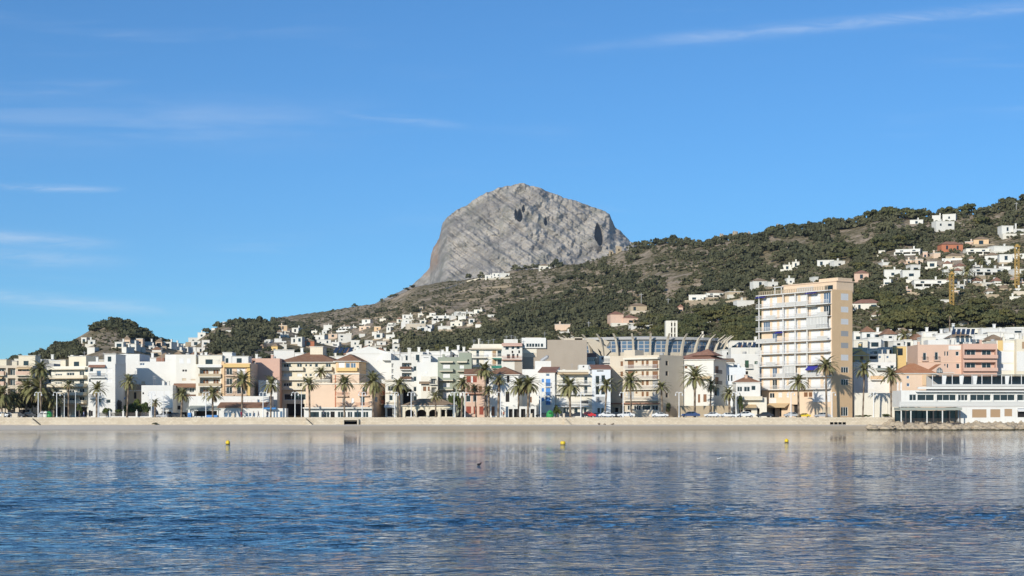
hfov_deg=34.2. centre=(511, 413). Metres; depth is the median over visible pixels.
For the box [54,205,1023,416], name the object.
hills
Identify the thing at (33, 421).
beach stairs
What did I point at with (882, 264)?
villa
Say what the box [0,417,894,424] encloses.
seawall
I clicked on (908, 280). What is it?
villa
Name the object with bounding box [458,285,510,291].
terrace wall
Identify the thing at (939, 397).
window
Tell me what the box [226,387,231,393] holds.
window
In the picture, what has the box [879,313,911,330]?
pine tree
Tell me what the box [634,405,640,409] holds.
window
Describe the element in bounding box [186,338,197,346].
villa
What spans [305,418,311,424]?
beach stairs
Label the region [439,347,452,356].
terraced house
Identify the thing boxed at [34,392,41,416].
street lamp
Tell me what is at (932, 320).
pine tree
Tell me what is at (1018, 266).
tower crane
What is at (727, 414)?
parked car
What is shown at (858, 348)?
terraced house
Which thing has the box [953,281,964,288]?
villa
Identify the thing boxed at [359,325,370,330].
villa
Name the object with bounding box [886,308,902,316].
pine tree
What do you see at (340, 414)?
window
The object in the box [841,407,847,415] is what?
window
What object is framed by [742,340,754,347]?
terraced house
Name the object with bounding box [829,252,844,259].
pine tree
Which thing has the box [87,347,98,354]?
villa
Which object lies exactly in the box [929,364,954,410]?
gabled annex
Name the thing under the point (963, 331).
solar rack
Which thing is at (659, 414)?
parked car
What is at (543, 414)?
parked car
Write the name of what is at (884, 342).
terraced house
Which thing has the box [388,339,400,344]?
villa
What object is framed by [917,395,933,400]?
window
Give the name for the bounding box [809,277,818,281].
villa
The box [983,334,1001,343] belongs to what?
terraced house
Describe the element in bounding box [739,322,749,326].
pine tree
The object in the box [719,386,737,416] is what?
palm tree
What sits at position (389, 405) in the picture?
narrow house
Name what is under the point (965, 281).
villa
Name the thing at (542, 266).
villa
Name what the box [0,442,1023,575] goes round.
sea water
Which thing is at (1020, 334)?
terraced house
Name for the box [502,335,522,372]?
apartment block
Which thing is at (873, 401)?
street lamp
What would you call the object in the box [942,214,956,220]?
villa
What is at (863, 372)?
palm tree
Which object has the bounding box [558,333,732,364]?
church
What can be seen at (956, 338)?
terraced house
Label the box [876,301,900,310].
pine tree
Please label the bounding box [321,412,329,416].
window
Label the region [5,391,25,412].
palm tree
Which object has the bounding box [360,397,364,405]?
window
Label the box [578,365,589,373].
town house
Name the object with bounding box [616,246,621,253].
ruined tower
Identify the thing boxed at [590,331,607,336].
pine tree
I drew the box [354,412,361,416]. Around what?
window
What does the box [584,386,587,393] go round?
window
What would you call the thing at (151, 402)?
street lamp
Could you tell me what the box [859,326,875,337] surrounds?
terraced house
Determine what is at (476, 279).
terrace wall
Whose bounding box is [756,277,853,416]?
apartment tower
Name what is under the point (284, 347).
villa
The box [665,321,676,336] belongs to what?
bell tower
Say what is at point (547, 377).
town house
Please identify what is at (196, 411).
terrace kiosk
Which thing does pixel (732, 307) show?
pine tree
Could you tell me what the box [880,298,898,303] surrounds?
pine tree
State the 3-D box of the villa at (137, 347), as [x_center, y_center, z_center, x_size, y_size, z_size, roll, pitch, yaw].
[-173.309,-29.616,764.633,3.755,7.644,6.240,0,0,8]
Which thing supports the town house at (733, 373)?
on the hills
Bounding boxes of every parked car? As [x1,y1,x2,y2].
[8,412,26,416]
[24,412,37,416]
[156,413,167,416]
[167,413,184,416]
[536,413,546,416]
[571,412,587,416]
[582,412,595,416]
[598,412,614,416]
[617,412,634,416]
[651,412,667,416]
[681,411,699,416]
[704,412,720,416]
[721,413,735,416]
[735,411,754,416]
[756,412,773,416]
[784,412,797,416]
[797,413,810,416]
[814,413,830,416]
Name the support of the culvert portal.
attached to the seawall
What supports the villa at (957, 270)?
on the hills
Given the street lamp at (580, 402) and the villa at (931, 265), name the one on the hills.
the villa at (931, 265)
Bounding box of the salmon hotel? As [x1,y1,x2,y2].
[907,340,960,375]
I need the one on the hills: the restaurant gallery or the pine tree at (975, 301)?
the pine tree at (975, 301)
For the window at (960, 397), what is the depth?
410.87 m
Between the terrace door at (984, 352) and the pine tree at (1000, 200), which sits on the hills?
the pine tree at (1000, 200)
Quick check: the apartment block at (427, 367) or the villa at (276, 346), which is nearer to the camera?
the apartment block at (427, 367)
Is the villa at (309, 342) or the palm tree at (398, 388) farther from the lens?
the villa at (309, 342)
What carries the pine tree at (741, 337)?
on the hills
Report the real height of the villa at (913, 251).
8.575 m
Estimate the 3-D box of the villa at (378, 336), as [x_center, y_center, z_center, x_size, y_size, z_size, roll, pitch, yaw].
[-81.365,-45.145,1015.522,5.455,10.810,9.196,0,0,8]
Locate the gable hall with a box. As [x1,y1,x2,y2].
[346,346,393,382]
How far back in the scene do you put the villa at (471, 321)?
1183.19 m
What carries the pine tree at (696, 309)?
on the hills
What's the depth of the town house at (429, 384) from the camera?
442.00 m
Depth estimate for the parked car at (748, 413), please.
419.05 m
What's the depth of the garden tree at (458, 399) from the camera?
440.72 m
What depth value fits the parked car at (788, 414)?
423.14 m
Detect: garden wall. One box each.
[99,410,150,416]
[853,393,900,416]
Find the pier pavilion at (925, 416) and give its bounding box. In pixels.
[894,408,961,423]
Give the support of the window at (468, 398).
in the town house at (470, 402)
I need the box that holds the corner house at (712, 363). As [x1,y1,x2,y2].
[683,349,728,405]
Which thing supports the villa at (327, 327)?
on the hills
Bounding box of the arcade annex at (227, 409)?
[217,402,269,416]
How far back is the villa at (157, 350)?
786.76 m
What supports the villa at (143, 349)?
on the hills
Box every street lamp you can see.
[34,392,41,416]
[53,392,60,416]
[94,392,101,416]
[148,392,154,416]
[202,392,209,416]
[358,392,365,416]
[391,392,398,416]
[407,392,414,416]
[450,392,457,416]
[497,392,503,416]
[537,392,544,416]
[577,392,584,416]
[619,392,626,416]
[870,392,877,416]
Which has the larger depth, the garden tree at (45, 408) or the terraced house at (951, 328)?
the terraced house at (951, 328)
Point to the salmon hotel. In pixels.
(928, 354)
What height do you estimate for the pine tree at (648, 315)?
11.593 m
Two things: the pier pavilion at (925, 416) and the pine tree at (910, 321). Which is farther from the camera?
the pine tree at (910, 321)
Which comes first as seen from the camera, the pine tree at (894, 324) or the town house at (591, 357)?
the town house at (591, 357)
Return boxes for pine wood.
[6,194,1023,360]
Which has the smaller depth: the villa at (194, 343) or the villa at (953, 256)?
the villa at (953, 256)
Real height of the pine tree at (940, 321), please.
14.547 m
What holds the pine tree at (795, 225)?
on the hills
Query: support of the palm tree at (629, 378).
on the pavement
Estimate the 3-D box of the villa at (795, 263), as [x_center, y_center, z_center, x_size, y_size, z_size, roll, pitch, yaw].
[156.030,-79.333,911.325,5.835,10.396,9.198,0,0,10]
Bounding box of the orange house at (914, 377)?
[889,363,937,410]
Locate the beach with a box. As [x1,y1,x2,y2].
[0,424,878,429]
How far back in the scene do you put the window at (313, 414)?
428.59 m
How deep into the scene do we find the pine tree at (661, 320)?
759.18 m
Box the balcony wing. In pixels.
[958,339,997,375]
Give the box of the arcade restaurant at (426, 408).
[401,399,457,416]
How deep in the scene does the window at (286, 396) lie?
457.24 m
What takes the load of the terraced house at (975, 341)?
on the hills
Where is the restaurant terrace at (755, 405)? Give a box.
[733,396,766,416]
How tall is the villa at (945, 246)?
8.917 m
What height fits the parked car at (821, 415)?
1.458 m
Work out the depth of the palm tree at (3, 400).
424.60 m
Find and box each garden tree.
[5,394,31,416]
[15,399,36,416]
[42,399,55,410]
[76,404,82,416]
[102,408,111,414]
[115,409,130,414]
[117,400,121,409]
[123,404,135,412]
[133,399,142,412]
[141,402,150,412]
[448,394,456,403]
[455,393,463,416]
[553,405,561,416]
[666,403,671,416]
[738,393,744,412]
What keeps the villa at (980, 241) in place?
on the hills
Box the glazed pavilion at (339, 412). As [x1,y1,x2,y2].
[303,407,371,416]
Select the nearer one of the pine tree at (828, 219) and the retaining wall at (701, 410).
the retaining wall at (701, 410)
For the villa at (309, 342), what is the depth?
955.77 m
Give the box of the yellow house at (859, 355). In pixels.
[852,350,870,361]
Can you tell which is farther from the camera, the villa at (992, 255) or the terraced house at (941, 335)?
the villa at (992, 255)
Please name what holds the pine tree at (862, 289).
on the hills
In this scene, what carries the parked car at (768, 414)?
on the pavement
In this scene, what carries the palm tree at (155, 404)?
on the pavement
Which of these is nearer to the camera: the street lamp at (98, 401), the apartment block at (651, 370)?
the street lamp at (98, 401)
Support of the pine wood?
on the hills
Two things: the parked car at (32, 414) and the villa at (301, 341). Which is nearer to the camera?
the parked car at (32, 414)
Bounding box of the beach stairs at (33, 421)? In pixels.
[31,418,39,424]
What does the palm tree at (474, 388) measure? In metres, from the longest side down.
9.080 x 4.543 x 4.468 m
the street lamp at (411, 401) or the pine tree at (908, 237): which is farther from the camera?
the pine tree at (908, 237)
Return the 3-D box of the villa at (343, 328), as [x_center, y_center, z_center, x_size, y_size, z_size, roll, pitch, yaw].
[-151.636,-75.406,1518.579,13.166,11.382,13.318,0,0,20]
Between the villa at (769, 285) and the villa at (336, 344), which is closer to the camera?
the villa at (769, 285)
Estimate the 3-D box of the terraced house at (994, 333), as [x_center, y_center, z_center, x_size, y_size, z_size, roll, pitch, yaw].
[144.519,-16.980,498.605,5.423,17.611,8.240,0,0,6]
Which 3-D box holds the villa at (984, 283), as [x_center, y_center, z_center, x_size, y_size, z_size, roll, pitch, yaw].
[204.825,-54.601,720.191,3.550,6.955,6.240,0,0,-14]
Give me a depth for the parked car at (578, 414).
419.14 m
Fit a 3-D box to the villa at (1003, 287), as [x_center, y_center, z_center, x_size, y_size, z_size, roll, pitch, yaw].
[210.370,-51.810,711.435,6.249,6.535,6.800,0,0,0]
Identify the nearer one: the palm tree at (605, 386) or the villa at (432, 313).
the palm tree at (605, 386)
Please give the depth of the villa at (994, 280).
717.16 m
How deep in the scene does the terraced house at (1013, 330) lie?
517.38 m
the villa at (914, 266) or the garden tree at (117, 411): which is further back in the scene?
the villa at (914, 266)
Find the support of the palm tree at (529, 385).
on the pavement
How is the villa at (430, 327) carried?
on the hills
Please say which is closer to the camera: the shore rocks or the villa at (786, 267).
the shore rocks
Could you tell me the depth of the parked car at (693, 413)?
419.05 m
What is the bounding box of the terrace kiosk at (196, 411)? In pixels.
[186,406,219,416]
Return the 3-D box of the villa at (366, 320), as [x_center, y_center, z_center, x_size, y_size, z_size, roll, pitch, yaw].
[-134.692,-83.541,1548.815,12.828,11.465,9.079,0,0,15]
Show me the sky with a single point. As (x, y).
(176, 169)
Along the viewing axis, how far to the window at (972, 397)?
410.87 m
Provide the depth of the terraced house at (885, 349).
475.86 m
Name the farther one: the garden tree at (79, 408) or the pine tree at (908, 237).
the pine tree at (908, 237)
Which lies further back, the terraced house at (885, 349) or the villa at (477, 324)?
the villa at (477, 324)
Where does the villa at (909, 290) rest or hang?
on the hills
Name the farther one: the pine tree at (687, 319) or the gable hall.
the pine tree at (687, 319)
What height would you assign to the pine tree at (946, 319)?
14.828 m
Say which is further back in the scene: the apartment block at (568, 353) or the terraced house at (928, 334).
the terraced house at (928, 334)
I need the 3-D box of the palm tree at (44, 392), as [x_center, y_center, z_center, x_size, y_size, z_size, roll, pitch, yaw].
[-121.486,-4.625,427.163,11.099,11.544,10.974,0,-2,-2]
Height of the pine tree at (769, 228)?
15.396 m
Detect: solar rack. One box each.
[333,347,353,355]
[737,342,755,347]
[950,329,974,343]
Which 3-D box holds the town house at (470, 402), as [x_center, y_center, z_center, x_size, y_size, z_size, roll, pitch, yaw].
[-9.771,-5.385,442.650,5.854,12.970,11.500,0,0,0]
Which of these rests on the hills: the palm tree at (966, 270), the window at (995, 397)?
the palm tree at (966, 270)
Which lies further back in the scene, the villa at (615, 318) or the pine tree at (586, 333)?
the villa at (615, 318)
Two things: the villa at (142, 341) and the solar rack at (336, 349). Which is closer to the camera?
the solar rack at (336, 349)
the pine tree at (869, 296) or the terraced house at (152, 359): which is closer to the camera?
the terraced house at (152, 359)
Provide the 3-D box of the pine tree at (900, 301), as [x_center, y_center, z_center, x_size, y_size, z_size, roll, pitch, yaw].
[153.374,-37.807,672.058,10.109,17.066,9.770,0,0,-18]
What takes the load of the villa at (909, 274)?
on the hills
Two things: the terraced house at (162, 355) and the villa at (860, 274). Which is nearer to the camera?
the terraced house at (162, 355)
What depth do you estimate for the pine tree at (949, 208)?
989.84 m
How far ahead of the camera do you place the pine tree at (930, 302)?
644.82 m
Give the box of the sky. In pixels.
[0,0,1023,358]
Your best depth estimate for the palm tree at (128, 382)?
421.76 m
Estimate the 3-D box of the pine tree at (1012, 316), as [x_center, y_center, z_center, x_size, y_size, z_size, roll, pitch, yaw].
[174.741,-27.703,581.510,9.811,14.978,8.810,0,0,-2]
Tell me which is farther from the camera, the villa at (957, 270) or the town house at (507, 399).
the villa at (957, 270)
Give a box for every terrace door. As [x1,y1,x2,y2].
[966,350,974,354]
[966,363,974,367]
[982,350,990,354]
[982,363,990,367]
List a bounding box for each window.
[226,368,231,374]
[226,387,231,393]
[284,394,305,399]
[311,412,318,416]
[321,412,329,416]
[338,412,345,416]
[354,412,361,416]
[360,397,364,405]
[363,412,368,416]
[466,396,470,401]
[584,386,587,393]
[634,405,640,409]
[642,405,649,409]
[652,405,657,409]
[744,387,749,391]
[763,322,769,330]
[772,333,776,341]
[772,368,776,376]
[772,379,776,388]
[824,292,830,302]
[824,305,830,314]
[841,367,847,372]
[841,379,847,384]
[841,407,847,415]
[871,342,877,346]
[898,348,902,354]
[909,395,915,400]
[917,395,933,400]
[936,367,942,372]
[937,395,955,400]
[958,395,967,400]
[970,395,990,400]
[993,395,1014,400]
[1017,395,1023,400]
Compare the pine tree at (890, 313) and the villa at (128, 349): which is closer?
the pine tree at (890, 313)
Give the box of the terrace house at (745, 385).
[732,374,761,397]
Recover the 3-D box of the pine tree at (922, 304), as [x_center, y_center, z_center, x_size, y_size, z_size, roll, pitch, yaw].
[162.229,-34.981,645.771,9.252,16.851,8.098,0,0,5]
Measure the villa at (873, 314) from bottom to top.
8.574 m
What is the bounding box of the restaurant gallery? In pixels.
[892,387,1023,406]
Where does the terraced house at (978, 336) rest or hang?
on the hills
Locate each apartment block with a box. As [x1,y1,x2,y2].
[0,355,44,416]
[47,351,97,416]
[88,353,125,416]
[122,354,175,384]
[174,351,197,416]
[196,355,224,395]
[222,352,257,395]
[252,354,283,407]
[273,349,294,359]
[282,346,336,414]
[333,354,368,373]
[391,348,418,416]
[417,358,437,398]
[438,353,472,416]
[469,339,501,370]
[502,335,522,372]
[521,332,586,369]
[555,369,591,416]
[589,365,610,416]
[610,350,682,416]
[984,331,1013,375]
[1014,335,1023,375]
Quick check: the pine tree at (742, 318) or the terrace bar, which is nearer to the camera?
the terrace bar
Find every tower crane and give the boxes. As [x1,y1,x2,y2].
[948,272,954,304]
[1014,244,1019,287]
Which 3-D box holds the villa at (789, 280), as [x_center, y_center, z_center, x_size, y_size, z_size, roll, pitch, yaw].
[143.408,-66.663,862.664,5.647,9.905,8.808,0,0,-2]
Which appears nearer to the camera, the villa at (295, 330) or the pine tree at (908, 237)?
the pine tree at (908, 237)
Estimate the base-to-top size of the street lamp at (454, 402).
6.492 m
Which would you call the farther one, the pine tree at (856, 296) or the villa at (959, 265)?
the villa at (959, 265)
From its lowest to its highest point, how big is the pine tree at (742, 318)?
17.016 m
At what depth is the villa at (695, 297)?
930.70 m
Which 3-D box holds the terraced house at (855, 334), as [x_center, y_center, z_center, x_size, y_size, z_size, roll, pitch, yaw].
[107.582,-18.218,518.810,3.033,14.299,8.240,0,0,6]
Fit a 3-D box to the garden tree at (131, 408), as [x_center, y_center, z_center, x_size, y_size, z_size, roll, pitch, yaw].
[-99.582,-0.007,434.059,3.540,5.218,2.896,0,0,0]
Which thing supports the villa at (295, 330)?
on the hills
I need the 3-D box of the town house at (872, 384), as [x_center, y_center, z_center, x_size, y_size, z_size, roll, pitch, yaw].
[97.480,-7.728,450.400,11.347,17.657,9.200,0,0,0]
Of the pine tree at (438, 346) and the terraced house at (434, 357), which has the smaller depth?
the terraced house at (434, 357)
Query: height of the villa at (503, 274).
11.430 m
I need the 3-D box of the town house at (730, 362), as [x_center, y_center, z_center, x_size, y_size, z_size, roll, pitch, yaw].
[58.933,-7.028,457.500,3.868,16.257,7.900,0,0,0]
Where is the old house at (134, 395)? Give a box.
[124,384,145,415]
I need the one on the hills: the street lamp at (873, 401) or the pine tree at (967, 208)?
the pine tree at (967, 208)
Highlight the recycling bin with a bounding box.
[546,410,553,416]
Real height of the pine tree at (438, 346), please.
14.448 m
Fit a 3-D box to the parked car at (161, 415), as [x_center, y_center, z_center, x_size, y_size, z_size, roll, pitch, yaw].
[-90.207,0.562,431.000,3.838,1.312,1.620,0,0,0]
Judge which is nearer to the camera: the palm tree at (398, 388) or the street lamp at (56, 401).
the street lamp at (56, 401)
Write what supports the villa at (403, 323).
on the hills
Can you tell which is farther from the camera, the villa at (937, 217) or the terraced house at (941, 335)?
the villa at (937, 217)
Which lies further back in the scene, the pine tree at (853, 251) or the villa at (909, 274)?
the pine tree at (853, 251)
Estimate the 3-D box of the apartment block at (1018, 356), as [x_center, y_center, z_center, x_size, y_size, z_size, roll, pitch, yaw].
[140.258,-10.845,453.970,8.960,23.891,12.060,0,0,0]
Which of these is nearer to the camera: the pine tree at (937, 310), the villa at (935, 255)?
the pine tree at (937, 310)
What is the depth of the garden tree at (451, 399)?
439.50 m
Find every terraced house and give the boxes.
[49,360,59,363]
[150,353,156,361]
[157,353,170,357]
[294,348,305,356]
[390,349,399,359]
[399,353,412,359]
[412,347,425,361]
[421,350,430,357]
[429,351,439,353]
[430,350,443,361]
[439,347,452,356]
[451,345,460,356]
[458,347,467,356]
[715,349,727,357]
[728,341,743,347]
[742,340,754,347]
[750,347,760,395]
[752,337,761,389]
[852,331,859,339]
[852,339,867,347]
[852,343,865,352]
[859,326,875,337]
[860,333,881,347]
[862,348,882,353]
[875,328,880,336]
[879,329,896,338]
[879,347,892,353]
[881,338,893,346]
[888,336,903,346]
[890,345,906,369]
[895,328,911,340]
[899,335,912,364]
[909,334,921,344]
[915,327,936,336]
[917,332,935,344]
[932,329,948,338]
[935,335,949,344]
[943,323,966,331]
[943,332,971,344]
[970,332,987,338]
[972,339,983,343]
[977,324,1005,333]
[983,327,1005,336]
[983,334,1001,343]
[1003,333,1017,338]
[1006,328,1023,332]
[1018,329,1023,338]
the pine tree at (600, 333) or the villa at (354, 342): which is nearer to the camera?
the pine tree at (600, 333)
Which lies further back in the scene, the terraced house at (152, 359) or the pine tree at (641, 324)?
the pine tree at (641, 324)
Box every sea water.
[0,430,1023,441]
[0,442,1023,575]
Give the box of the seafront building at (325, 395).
[306,374,384,416]
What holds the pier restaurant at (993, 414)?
on the shore rocks
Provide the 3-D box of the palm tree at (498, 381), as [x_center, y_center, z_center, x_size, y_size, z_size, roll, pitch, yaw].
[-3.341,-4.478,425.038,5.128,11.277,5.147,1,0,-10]
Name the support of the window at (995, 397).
in the restaurant gallery
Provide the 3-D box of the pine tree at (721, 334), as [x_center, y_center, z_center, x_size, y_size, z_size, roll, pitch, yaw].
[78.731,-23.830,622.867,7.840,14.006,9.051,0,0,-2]
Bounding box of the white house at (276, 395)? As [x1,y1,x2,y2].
[259,380,279,407]
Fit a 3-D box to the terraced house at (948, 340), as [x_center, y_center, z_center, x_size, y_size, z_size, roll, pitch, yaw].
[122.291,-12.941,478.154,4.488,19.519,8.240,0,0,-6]
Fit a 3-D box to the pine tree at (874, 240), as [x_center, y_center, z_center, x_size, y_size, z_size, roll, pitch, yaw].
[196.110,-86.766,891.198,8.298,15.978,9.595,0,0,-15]
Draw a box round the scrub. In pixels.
[78,205,1023,351]
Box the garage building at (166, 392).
[141,375,177,416]
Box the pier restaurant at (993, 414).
[945,407,1023,423]
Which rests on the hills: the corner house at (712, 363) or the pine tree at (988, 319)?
the pine tree at (988, 319)
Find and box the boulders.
[865,422,1023,429]
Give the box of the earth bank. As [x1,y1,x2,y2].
[684,298,745,305]
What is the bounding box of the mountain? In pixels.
[375,183,637,303]
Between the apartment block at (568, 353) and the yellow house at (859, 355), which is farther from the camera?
the apartment block at (568, 353)
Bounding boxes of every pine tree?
[434,343,450,350]
[443,346,461,350]
[539,335,553,339]
[579,327,597,333]
[580,330,593,336]
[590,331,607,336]
[605,330,620,336]
[633,322,649,328]
[645,313,661,317]
[655,326,664,331]
[657,317,670,324]
[659,314,675,317]
[679,326,697,330]
[680,331,699,336]
[682,313,697,316]
[683,317,701,321]
[688,321,709,331]
[692,308,704,311]
[698,311,717,319]
[705,306,720,310]
[708,309,731,323]
[711,331,727,337]
[719,314,737,323]
[720,324,744,331]
[721,318,736,322]
[721,322,738,327]
[724,305,739,310]
[724,328,735,332]
[732,333,752,340]
[734,315,754,321]
[736,329,757,335]
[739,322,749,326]
[741,318,761,321]
[746,323,761,327]
[751,310,761,316]
[753,327,761,334]
[764,226,774,232]
[783,223,798,228]
[820,217,831,223]
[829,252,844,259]
[832,241,848,248]
[845,247,860,255]
[851,262,865,270]
[853,293,875,301]
[854,287,869,292]
[858,294,877,300]
[863,209,880,217]
[863,289,877,293]
[870,236,887,246]
[874,292,894,301]
[876,295,889,300]
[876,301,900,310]
[877,241,894,251]
[878,308,898,319]
[879,206,899,214]
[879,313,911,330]
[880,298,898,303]
[881,207,894,215]
[885,295,902,299]
[885,315,911,327]
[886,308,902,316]
[890,235,905,245]
[890,298,906,304]
[895,305,929,311]
[895,314,925,329]
[897,207,916,219]
[901,234,914,240]
[904,308,937,329]
[907,209,927,218]
[913,299,928,304]
[915,314,940,328]
[918,302,940,309]
[919,306,939,312]
[920,296,940,301]
[924,301,942,311]
[927,296,938,301]
[929,314,945,324]
[938,206,957,213]
[941,311,958,321]
[945,305,964,322]
[951,309,980,324]
[957,203,975,214]
[959,305,983,315]
[963,304,983,312]
[964,303,988,311]
[967,298,993,308]
[972,216,990,223]
[978,312,1010,325]
[979,308,1010,319]
[998,196,1016,203]
[1003,312,1023,325]
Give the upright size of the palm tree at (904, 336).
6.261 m
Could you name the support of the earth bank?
on the hills
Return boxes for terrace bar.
[506,406,535,416]
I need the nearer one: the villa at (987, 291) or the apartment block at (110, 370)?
the apartment block at (110, 370)
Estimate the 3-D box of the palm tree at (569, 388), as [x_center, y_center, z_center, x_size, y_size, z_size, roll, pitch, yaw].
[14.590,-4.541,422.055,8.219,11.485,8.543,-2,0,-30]
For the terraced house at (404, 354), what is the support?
on the hills
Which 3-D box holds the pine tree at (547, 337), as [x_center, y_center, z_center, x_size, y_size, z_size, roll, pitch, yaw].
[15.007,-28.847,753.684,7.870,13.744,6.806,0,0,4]
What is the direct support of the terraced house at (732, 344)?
on the hills
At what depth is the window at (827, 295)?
431.11 m
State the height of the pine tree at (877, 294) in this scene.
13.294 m
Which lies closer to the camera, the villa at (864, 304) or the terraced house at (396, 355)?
the terraced house at (396, 355)
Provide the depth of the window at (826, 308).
431.11 m
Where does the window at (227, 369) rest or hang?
in the apartment block at (235, 363)
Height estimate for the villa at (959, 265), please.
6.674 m
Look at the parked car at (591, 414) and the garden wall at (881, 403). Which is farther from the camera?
the garden wall at (881, 403)
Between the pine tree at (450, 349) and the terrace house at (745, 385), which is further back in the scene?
the pine tree at (450, 349)
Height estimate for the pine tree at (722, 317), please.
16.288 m
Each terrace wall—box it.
[445,277,509,288]
[445,297,524,301]
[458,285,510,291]
[557,286,602,292]
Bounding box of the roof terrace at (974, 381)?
[926,374,1023,389]
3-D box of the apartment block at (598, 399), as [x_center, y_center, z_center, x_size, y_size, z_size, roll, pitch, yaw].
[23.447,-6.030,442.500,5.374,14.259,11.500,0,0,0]
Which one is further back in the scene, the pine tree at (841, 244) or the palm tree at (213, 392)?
the pine tree at (841, 244)
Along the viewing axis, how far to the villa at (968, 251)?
824.78 m
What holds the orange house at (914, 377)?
on the footpath
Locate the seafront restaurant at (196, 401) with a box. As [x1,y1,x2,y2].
[189,396,273,406]
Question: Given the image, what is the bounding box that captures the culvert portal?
[343,419,358,424]
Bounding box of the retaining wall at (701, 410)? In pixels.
[677,406,730,416]
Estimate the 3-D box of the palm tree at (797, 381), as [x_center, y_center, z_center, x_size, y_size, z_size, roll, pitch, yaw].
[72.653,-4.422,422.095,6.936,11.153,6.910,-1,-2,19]
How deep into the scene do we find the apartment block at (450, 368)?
446.00 m
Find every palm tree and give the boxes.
[0,381,16,411]
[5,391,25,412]
[13,375,34,416]
[18,375,59,416]
[25,360,55,411]
[43,387,65,416]
[60,379,77,416]
[86,381,110,416]
[118,373,139,416]
[149,398,161,416]
[172,387,192,416]
[200,385,223,416]
[228,369,257,416]
[259,375,283,416]
[299,377,320,416]
[313,365,331,382]
[334,374,355,416]
[358,368,385,416]
[386,376,410,416]
[427,389,442,416]
[452,376,471,416]
[470,383,480,416]
[472,360,495,416]
[480,385,498,416]
[490,374,506,416]
[505,376,527,416]
[513,375,543,416]
[552,373,584,416]
[593,377,619,416]
[616,370,643,412]
[651,380,670,416]
[678,364,713,416]
[701,378,719,416]
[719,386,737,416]
[785,374,810,416]
[812,356,839,416]
[850,360,876,416]
[878,366,904,416]
[895,328,913,340]
[943,268,959,287]
[946,310,954,331]
[960,264,976,283]
[975,258,984,267]
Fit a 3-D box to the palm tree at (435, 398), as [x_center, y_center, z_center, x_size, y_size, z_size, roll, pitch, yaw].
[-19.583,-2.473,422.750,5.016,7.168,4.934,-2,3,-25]
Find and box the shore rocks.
[882,419,1023,429]
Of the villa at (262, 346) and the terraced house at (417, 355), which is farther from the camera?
the villa at (262, 346)
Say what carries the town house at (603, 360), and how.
on the hills
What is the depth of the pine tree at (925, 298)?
685.01 m
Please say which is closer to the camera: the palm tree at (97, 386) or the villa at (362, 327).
the palm tree at (97, 386)
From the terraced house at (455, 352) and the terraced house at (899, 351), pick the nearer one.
the terraced house at (899, 351)
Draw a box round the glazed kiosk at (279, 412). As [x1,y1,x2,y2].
[263,407,287,416]
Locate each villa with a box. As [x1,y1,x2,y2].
[81,337,89,342]
[85,337,95,347]
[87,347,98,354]
[111,339,125,347]
[121,344,134,352]
[124,336,131,343]
[130,341,140,351]
[136,338,144,346]
[141,344,145,352]
[145,339,153,346]
[151,346,162,354]
[155,339,166,348]
[164,339,176,349]
[177,344,185,352]
[185,347,192,352]
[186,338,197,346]
[190,339,200,346]
[196,345,205,352]
[197,330,206,339]
[202,340,210,345]
[259,344,266,349]
[271,343,282,350]
[274,336,285,341]
[277,330,283,336]
[278,323,289,331]
[280,342,286,349]
[290,335,296,345]
[292,326,302,332]
[297,337,304,346]
[304,338,313,347]
[314,333,327,339]
[317,339,332,345]
[323,324,331,329]
[328,332,336,339]
[332,340,341,346]
[336,325,351,331]
[338,334,350,343]
[351,340,360,346]
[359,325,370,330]
[362,318,372,324]
[373,331,384,339]
[374,326,381,330]
[376,341,385,344]
[383,332,395,340]
[386,327,392,332]
[387,321,396,326]
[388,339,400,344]
[392,344,398,350]
[401,317,413,328]
[402,313,412,321]
[406,321,425,329]
[417,327,427,330]
[426,311,436,317]
[426,325,433,331]
[432,313,449,323]
[438,323,451,331]
[450,321,464,326]
[453,310,473,317]
[455,314,467,321]
[467,319,475,325]
[474,308,484,313]
[475,321,481,327]
[492,273,498,277]
[499,272,509,279]
[539,264,549,270]
[554,321,569,330]
[607,311,637,326]
[628,303,646,313]
[628,324,650,331]
[685,292,706,300]
[705,290,723,300]
[724,289,743,298]
[733,298,754,307]
[750,278,766,289]
[764,279,777,288]
[780,262,793,271]
[785,276,794,284]
[791,259,799,268]
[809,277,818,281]
[817,260,834,266]
[830,258,844,265]
[852,299,878,310]
[853,270,868,281]
[869,311,880,319]
[878,260,891,267]
[880,276,892,286]
[883,267,901,277]
[894,246,921,254]
[900,270,919,278]
[904,286,914,293]
[906,264,920,269]
[906,276,918,282]
[910,218,923,223]
[911,276,946,289]
[912,257,923,263]
[925,261,936,268]
[930,250,939,257]
[931,219,954,231]
[932,213,941,221]
[937,242,963,251]
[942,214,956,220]
[942,253,961,260]
[942,261,952,268]
[945,277,957,285]
[953,263,965,269]
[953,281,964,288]
[955,268,962,275]
[958,320,975,324]
[963,248,989,254]
[963,265,1004,278]
[963,279,970,285]
[971,277,982,286]
[972,237,993,246]
[982,279,992,286]
[983,288,998,297]
[984,252,998,259]
[987,244,1016,252]
[990,277,1004,285]
[997,254,1013,263]
[998,223,1023,238]
[998,264,1010,269]
[998,285,1011,291]
[1008,266,1023,275]
[1009,293,1020,299]
[1012,285,1023,294]
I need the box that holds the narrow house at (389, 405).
[384,380,398,416]
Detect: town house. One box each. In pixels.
[40,359,59,411]
[419,376,437,398]
[464,369,484,416]
[486,367,523,416]
[522,355,550,414]
[538,367,559,416]
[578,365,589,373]
[587,353,596,364]
[598,356,609,364]
[724,358,734,366]
[726,348,757,380]
[726,363,745,413]
[852,352,895,416]
[869,344,895,361]
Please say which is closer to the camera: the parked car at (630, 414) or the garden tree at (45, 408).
the parked car at (630, 414)
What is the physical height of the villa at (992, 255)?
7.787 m

